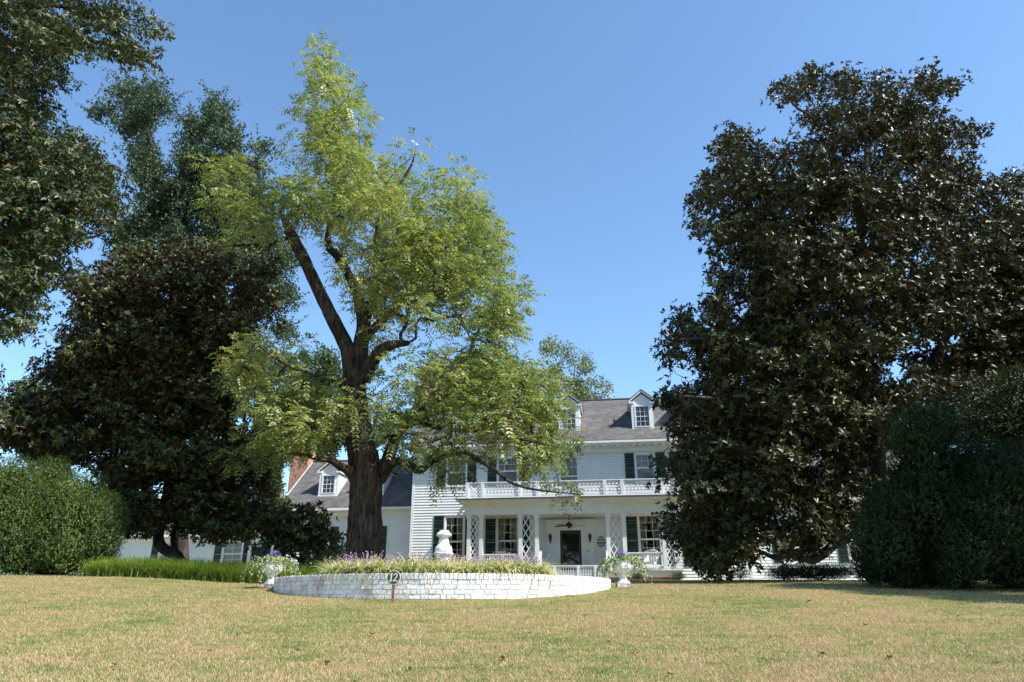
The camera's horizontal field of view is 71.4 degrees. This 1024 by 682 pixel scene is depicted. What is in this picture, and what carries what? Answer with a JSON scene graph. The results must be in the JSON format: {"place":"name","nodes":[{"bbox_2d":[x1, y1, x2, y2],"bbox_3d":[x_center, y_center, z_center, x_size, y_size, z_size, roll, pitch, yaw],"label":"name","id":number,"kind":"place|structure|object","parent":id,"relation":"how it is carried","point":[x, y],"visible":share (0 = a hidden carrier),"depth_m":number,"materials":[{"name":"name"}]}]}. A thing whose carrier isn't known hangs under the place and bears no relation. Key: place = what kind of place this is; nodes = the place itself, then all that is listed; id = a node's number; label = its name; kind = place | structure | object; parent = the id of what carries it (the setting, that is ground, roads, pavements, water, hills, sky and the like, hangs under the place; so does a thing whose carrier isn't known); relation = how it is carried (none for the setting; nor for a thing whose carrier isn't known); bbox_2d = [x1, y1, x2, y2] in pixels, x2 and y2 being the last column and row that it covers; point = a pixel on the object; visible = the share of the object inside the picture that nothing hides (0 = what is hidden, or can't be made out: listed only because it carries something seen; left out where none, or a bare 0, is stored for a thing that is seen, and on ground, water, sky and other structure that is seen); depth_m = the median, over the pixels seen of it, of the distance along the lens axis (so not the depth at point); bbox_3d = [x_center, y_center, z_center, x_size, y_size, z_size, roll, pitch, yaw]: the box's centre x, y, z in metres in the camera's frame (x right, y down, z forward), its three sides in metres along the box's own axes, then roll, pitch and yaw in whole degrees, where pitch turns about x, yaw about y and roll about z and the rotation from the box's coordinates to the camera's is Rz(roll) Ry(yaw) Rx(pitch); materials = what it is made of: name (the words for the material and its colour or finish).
{"place":"outdoors","nodes":[
{"label":"outdoors","id":0,"kind":"place"},
{"bbox_2d":[69,552,331,583],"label":"ornamental grass","id":1,"kind":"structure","parent":0,"point":[183,568],"depth_m":17.57,"materials":[{"name":"green plant"}]},
{"bbox_2d":[0,573,1023,681],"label":"ground","id":2,"kind":"structure","parent":0,"point":[471,603],"depth_m":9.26,"materials":[{"name":"plant"}]},
{"bbox_2d":[14,373,68,572],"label":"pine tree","id":3,"kind":"object","parent":2,"relation":"on","point":[25,377],"visible":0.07,"depth_m":71.84,"materials":[{"name":"green plant"}]},
{"bbox_2d":[0,451,132,575],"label":"boxwood bush","id":4,"kind":"object","parent":2,"relation":"on","point":[72,525],"visible":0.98,"depth_m":19.13,"materials":[{"name":"green plant"}]},
{"bbox_2d":[0,0,177,430],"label":"hickory tree","id":5,"kind":"object","parent":2,"relation":"on","point":[39,167],"visible":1,"depth_m":18.88,"materials":[{"name":"green plant"}]},
{"bbox_2d":[0,229,298,560],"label":"magnolia tree","id":6,"kind":"object","parent":2,"relation":"on","point":[144,345],"visible":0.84,"depth_m":24.77,"materials":[{"name":"green plant"}]},
{"bbox_2d":[75,63,310,558],"bbox_3d":[-16.312,-2.966,34.209,14.256,27.054,7.695,0,-21,0],"label":"ginkgo tree","id":7,"kind":"object","parent":2,"relation":"on","point":[161,209],"visible":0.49,"depth_m":34.20,"materials":[{"name":"green plant"}]},
{"bbox_2d":[261,561,282,587],"bbox_3d":[-5.197,5.050,15.407,0.443,0.562,0.437,0,-21,0],"label":"garden urn","id":8,"kind":"object","parent":2,"relation":"on","point":[268,583],"visible":0.67,"depth_m":15.28,"materials":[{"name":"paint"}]},
{"bbox_2d":[239,555,300,587],"bbox_3d":[-5.189,5.004,15.430,1.066,0.721,1.222,16,-26,-37],"label":"trailing ivy","id":9,"kind":"object","parent":8,"relation":"in","point":[277,559],"visible":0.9,"depth_m":15.31,"materials":[{"name":"green plant"}]},
{"bbox_2d":[267,550,280,558],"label":"purple asters","id":10,"kind":"object","parent":8,"relation":"in","point":[274,551],"visible":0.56,"depth_m":15.55,"materials":[{"name":"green plant"}]},
{"bbox_2d":[251,422,293,556],"bbox_3d":[-11.384,7.312,33.615,2.878,7.334,3.090,0,-21,0],"label":"tree","id":11,"kind":"object","parent":2,"relation":"on","point":[282,497],"visible":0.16,"depth_m":33.24,"materials":[{"name":"green plant"}]},
{"bbox_2d":[243,499,345,566],"bbox_3d":[-7.056,6.412,23.244,2.944,2.558,2.926,15,-25,-35],"label":"magnolia shrub","id":12,"kind":"object","parent":2,"relation":"on","point":[284,530],"visible":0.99,"depth_m":22.80,"materials":[{"name":"green plant"}]},
{"bbox_2d":[306,554,332,566],"bbox_3d":[-5.856,6.973,21.946,1.090,0.881,1.197,0,-21,0],"label":"shrub","id":13,"kind":"object","parent":2,"relation":"on","point":[309,561],"visible":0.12,"depth_m":21.86,"materials":[{"name":"green plant"}]},
{"bbox_2d":[317,545,345,563],"bbox_3d":[-5.109,6.557,21.033,1.187,1.119,1.392,0,-21,0],"label":"shrub","id":14,"kind":"object","parent":2,"relation":"on","point":[339,553],"visible":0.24,"depth_m":20.95,"materials":[{"name":"green plant"}]},
{"bbox_2d":[277,343,409,457],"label":"background tree","id":15,"kind":"object","parent":2,"relation":"on","point":[326,358],"visible":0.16,"depth_m":52.92,"materials":[{"name":"green plant"}]},
{"bbox_2d":[184,30,591,564],"bbox_3d":[-4.271,-2.819,22.973,13.432,20.336,8.293,0,-21,0],"label":"walnut tree","id":16,"kind":"object","parent":2,"relation":"on","point":[412,251],"visible":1,"depth_m":20.66,"materials":[{"name":"green plant"}]},
{"bbox_2d":[387,570,400,601],"bbox_3d":[-1.963,4.074,11.778,0.228,0.543,0.042,0,-21,0],"label":"number sign","id":17,"kind":"object","parent":2,"relation":"on","point":[393,577],"visible":0.99,"depth_m":11.81,"materials":[{"name":"metal"}]},
{"bbox_2d":[273,573,610,599],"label":"planter wall","id":18,"kind":"structure","parent":2,"relation":"on","point":[447,586],"depth_m":12.31,"materials":[{"name":"white brick"}]},
{"bbox_2d":[312,557,453,574],"bbox_3d":[-2.404,5.143,15.741,3.716,0.450,4.718,0,-21,0],"label":"green liriope","id":19,"kind":"object","parent":18,"relation":"on","point":[335,563],"visible":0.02,"depth_m":14.45,"materials":[{"name":"green plant"}]},
{"bbox_2d":[308,549,561,588],"bbox_3d":[-1.386,4.342,13.445,4.924,0.719,3.104,0,-21,0],"label":"variegated liriope","id":20,"kind":"object","parent":18,"relation":"in","point":[446,566],"visible":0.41,"depth_m":12.53,"materials":[{"name":"green plant"}]},
{"bbox_2d":[324,550,548,566],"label":"liriope flowers","id":21,"kind":"object","parent":20,"relation":"on","point":[492,556],"visible":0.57,"depth_m":12.97,"materials":[{"name":"purple plant"}]},
{"bbox_2d":[433,530,453,562],"bbox_3d":[-1.458,4.556,15.111,0.437,1.048,0.437,0,-21,0],"label":"garden pedestal","id":22,"kind":"object","parent":18,"relation":"on","point":[442,546],"visible":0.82,"depth_m":15.07,"materials":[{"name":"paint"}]},
{"bbox_2d":[415,350,545,399],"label":"background tree","id":23,"kind":"object","parent":2,"relation":"on","point":[478,377],"visible":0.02,"depth_m":56.14,"materials":[{"name":"green plant"}]},
{"bbox_2d":[0,532,988,578],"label":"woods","id":24,"kind":"object","parent":2,"relation":"on","point":[34,573],"depth_m":105.99,"materials":[{"name":"green plant"}]},
{"bbox_2d":[112,364,902,579],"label":"house","id":25,"kind":"structure","parent":2,"relation":"on","point":[611,475],"depth_m":40.35,"materials":[{"name":"white"}]},
{"bbox_2d":[158,542,170,558],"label":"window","id":26,"kind":"structure","parent":25,"relation":"in","point":[168,543],"depth_m":46.46,"materials":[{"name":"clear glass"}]},
{"bbox_2d":[220,540,243,563],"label":"window","id":27,"kind":"structure","parent":25,"relation":"in","point":[233,552],"depth_m":45.85,"materials":[{"name":"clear glass"}]},
{"bbox_2d":[251,547,270,563],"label":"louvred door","id":28,"kind":"structure","parent":25,"relation":"in","point":[255,552],"depth_m":45.49,"materials":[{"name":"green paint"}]},
{"bbox_2d":[444,514,464,562],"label":"window","id":29,"kind":"structure","parent":25,"relation":"in","point":[448,522],"depth_m":40.43,"materials":[{"name":"white glass"}]},
{"bbox_2d":[446,457,467,486],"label":"window","id":30,"kind":"structure","parent":25,"relation":"in","point":[464,465],"depth_m":41.54,"materials":[{"name":"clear glass"}]},
{"bbox_2d":[496,518,517,560],"bbox_3d":[-0.248,11.137,39.768,1.360,2.920,0.270,-3,-21,7],"label":"window","id":31,"kind":"structure","parent":25,"relation":"in","point":[501,524],"depth_m":39.97,"materials":[{"name":"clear glass"}]},
{"bbox_2d":[497,455,518,485],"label":"window","id":32,"kind":"structure","parent":25,"relation":"in","point":[507,470],"depth_m":41.19,"materials":[{"name":"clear glass"}]},
{"bbox_2d":[558,455,579,495],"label":"window","id":33,"kind":"structure","parent":25,"relation":"in","point":[574,469],"depth_m":40.64,"materials":[{"name":"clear glass"}]},
{"bbox_2d":[555,515,584,528],"bbox_3d":[3.096,9.713,38.315,1.689,0.720,1.680,-3,-21,7],"label":"ceiling fan","id":34,"kind":"object","parent":25,"relation":"hanging from","point":[569,525],"visible":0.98,"depth_m":38.11,"materials":[{"name":"metal"}]},
{"bbox_2d":[560,530,581,570],"bbox_3d":[3.219,11.512,39.028,1.160,2.230,0.119,-3,-21,7],"label":"door","id":35,"kind":"structure","parent":25,"relation":"in","point":[561,531],"depth_m":39.14,"materials":[{"name":"paint"}]},
{"bbox_2d":[596,534,606,549],"bbox_3d":[4.881,10.987,38.952,0.600,0.825,0.040,-3,-21,7],"label":"oval window","id":36,"kind":"structure","parent":25,"relation":"in","point":[599,545],"depth_m":38.93,"materials":[{"name":"white glass"}]},
{"bbox_2d":[633,452,655,482],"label":"window","id":37,"kind":"structure","parent":25,"relation":"in","point":[641,460],"depth_m":40.20,"materials":[{"name":"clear glass"}]},
{"bbox_2d":[637,516,663,565],"bbox_3d":[7.501,10.756,38.748,1.330,2.920,0.270,-3,-21,7],"label":"window","id":38,"kind":"structure","parent":25,"relation":"in","point":[641,520],"depth_m":38.88,"materials":[{"name":"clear glass"}]},
{"bbox_2d":[779,519,805,563],"bbox_3d":[15.411,10.968,39.186,1.240,2.470,0.230,-3,-21,7],"label":"window","id":39,"kind":"structure","parent":25,"relation":"in","point":[790,519],"depth_m":38.85,"materials":[{"name":"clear glass"}]},
{"bbox_2d":[847,526,860,561],"bbox_3d":[18.774,10.802,38.742,1.240,2.470,0.230,-3,-21,7],"label":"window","id":40,"kind":"structure","parent":25,"relation":"in","point":[850,543],"depth_m":38.63,"materials":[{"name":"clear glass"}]},
{"bbox_2d":[536,333,614,399],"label":"background tree","id":41,"kind":"object","parent":2,"relation":"on","point":[582,389],"visible":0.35,"depth_m":62.37,"materials":[{"name":"green plant"}]},
{"bbox_2d":[612,560,632,587],"bbox_3d":[2.398,5.034,15.413,0.443,0.562,0.437,0,-21,0],"label":"garden urn","id":42,"kind":"object","parent":2,"relation":"on","point":[622,581],"visible":0.82,"depth_m":15.29,"materials":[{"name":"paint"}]},
{"bbox_2d":[615,550,629,557],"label":"purple asters","id":43,"kind":"object","parent":42,"relation":"in","point":[621,553],"visible":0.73,"depth_m":15.51,"materials":[{"name":"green plant"}]},
{"bbox_2d":[596,555,652,583],"bbox_3d":[2.419,5.013,15.465,1.254,0.737,1.153,0,-21,0],"label":"trailing ivy","id":44,"kind":"object","parent":42,"relation":"in","point":[609,560],"visible":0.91,"depth_m":15.35,"materials":[{"name":"green plant"}]},
{"bbox_2d":[632,572,643,579],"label":"shrub","id":45,"kind":"object","parent":2,"relation":"on","point":[637,576],"visible":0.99,"depth_m":34.88,"materials":[{"name":"green plant"}]},
{"bbox_2d":[671,572,686,579],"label":"shrub","id":46,"kind":"object","parent":2,"relation":"on","point":[680,575],"visible":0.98,"depth_m":34.98,"materials":[{"name":"green plant"}]},
{"bbox_2d":[730,567,751,578],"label":"shrub","id":47,"kind":"object","parent":2,"relation":"on","point":[743,574],"visible":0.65,"depth_m":31.33,"materials":[{"name":"green plant"}]},
{"bbox_2d":[762,565,796,579],"bbox_3d":[10.220,8.642,26.671,1.470,0.647,1.662,0,-21,0],"label":"shrub","id":48,"kind":"object","parent":2,"relation":"on","point":[772,570],"visible":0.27,"depth_m":26.63,"materials":[{"name":"green plant"}]},
{"bbox_2d":[770,562,858,580],"bbox_3d":[10.783,8.016,24.759,3.087,0.678,3.485,0,-21,0],"label":"shrub","id":49,"kind":"object","parent":2,"relation":"on","point":[814,571],"visible":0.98,"depth_m":24.29,"materials":[{"name":"green plant"}]},
{"bbox_2d":[644,56,1018,582],"bbox_3d":[12.196,-2.961,25.877,16.320,22.588,10.743,0,-21,0],"label":"magnolia tree","id":50,"kind":"object","parent":2,"relation":"on","point":[748,474],"visible":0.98,"depth_m":22.05,"materials":[{"name":"green plant"}]},
{"bbox_2d":[842,394,1015,588],"bbox_3d":[9.100,3.290,16.110,4.177,4.578,3.171,0,-21,0],"label":"boxwood bush","id":51,"kind":"object","parent":2,"relation":"on","point":[905,511],"visible":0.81,"depth_m":15.45,"materials":[{"name":"green plant"}]},
{"bbox_2d":[900,165,1023,391],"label":"magnolia tree","id":52,"kind":"object","parent":2,"relation":"on","point":[981,353],"visible":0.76,"depth_m":24.48,"materials":[{"name":"green plant"}]},
{"bbox_2d":[922,429,1023,590],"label":"boxwood bush","id":53,"kind":"object","parent":2,"relation":"on","point":[993,551],"visible":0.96,"depth_m":14.41,"materials":[{"name":"green plant"}]},
{"bbox_2d":[942,361,1023,456],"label":"boxwood bush","id":54,"kind":"object","parent":2,"relation":"on","point":[989,414],"visible":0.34,"depth_m":18.90,"materials":[{"name":"green plant"}]},
{"bbox_2d":[0,0,1023,572],"label":"sky","id":55,"kind":"structure","parent":0,"point":[589,122],"materials":[{"name":"blue"}]},
{"bbox_2d":[524,551,534,563],"bbox_3d":[1.102,11.781,38.091,0.896,1.110,0.686,10,-23,-25],"label":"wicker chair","id":56,"kind":"object","parent":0,"point":[528,554],"visible":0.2,"depth_m":38.39,"materials":[{"name":"white wicker"}]},
{"bbox_2d":[586,551,602,569],"bbox_3d":[4.404,11.745,37.992,0.896,1.110,0.686,-3,-21,7],"label":"chair","id":57,"kind":"object","parent":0,"point":[594,557],"visible":0.88,"depth_m":38.24,"materials":[{"name":"white wicker"}]},
{"bbox_2d":[642,549,657,569],"bbox_3d":[7.160,11.343,36.919,0.896,1.110,0.686,-11,-23,26],"label":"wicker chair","id":58,"kind":"object","parent":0,"point":[649,556],"visible":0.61,"depth_m":37.14,"materials":[{"name":"white wicker"}]}
]}

